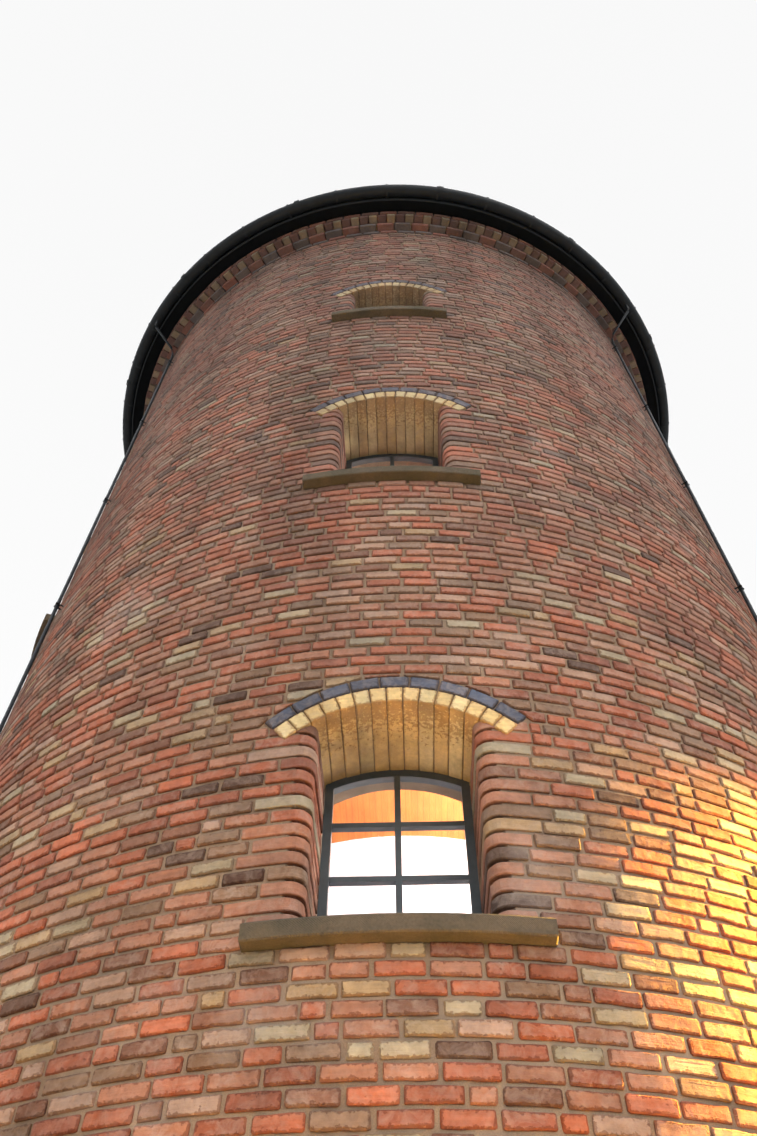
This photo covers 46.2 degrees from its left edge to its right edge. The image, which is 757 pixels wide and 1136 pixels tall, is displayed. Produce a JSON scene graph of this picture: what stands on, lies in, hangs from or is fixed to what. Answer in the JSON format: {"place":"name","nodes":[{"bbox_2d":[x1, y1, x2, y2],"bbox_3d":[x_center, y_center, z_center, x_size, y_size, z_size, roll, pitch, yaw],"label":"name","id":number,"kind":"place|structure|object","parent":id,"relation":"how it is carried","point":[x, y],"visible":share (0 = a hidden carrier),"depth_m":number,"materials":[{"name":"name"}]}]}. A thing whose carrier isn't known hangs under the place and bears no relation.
{"place":"outdoors","nodes":[
{"label":"outdoors","id":0,"kind":"place"},
{"bbox_2d":[0,0,756,727],"label":"sky","id":1,"kind":"structure","parent":0,"point":[137,137],"materials":[{"name":"white"}]},
{"label":"paving","id":2,"kind":"structure","parent":0,"visible":0},
{"bbox_2d":[0,230,756,1135],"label":"mortar","id":3,"kind":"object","parent":2,"relation":"on","point":[428,958],"visible":0.19,"depth_m":4.37,"materials":[{"name":"beige concrete"}]},
{"bbox_2d":[28,306,558,951],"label":"window sills","id":4,"kind":"structure","parent":3,"relation":"attached to","point":[376,928],"depth_m":3.94,"materials":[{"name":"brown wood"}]},
{"bbox_2d":[0,211,756,1135],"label":"brick wall","id":5,"kind":"structure","parent":3,"relation":"attached to","point":[692,561],"depth_m":5.42,"materials":[{"name":"brick"}]},
{"bbox_2d":[0,304,756,733],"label":"down pipes","id":6,"kind":"object","parent":3,"relation":"attached to","point":[106,500],"visible":0.96,"depth_m":9.27,"materials":[{"name":"metal"}]},
{"bbox_2d":[123,184,668,461],"bbox_3d":[0.277,-1.678,14.995,9.096,0.200,9.096,-2,-53,1],"label":"eaves gutter","id":7,"kind":"object","parent":3,"relation":"on","point":[586,268],"visible":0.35,"depth_m":12.78,"materials":[{"name":"paint"}]},
{"bbox_2d":[332,790,464,842],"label":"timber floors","id":8,"kind":"structure","parent":3,"relation":"on","point":[373,799],"depth_m":6.69,"materials":[{"name":"brown wood"}]},
{"bbox_2d":[317,454,481,915],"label":"window frames","id":9,"kind":"structure","parent":3,"relation":"in","point":[397,826],"depth_m":5.15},
{"bbox_2d":[327,459,471,912],"bbox_3d":[-1.396,0.498,8.356,4.492,8.255,0.488,-30,-59,21],"label":"window glass","id":10,"kind":"object","parent":9,"relation":"in","point":[391,830],"depth_m":5.07,"materials":[{"name":"clear glass"}]},
{"bbox_2d":[261,212,547,255],"bbox_3d":[0.284,-2.707,16.361,8.920,3.300,8.920,-2,-53,1],"label":"brick","id":11,"kind":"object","parent":3,"relation":"on","point":[415,214],"depth_m":12.89,"materials":[{"name":"brown brick"}]},
{"bbox_2d":[328,836,471,914],"bbox_3d":[0.246,2.694,9.193,3.800,14.450,3.800,-2,-53,1],"label":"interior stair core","id":12,"kind":"object","parent":2,"relation":"on","point":[434,860],"depth_m":6.64,"materials":[{"name":"white"}]}
]}

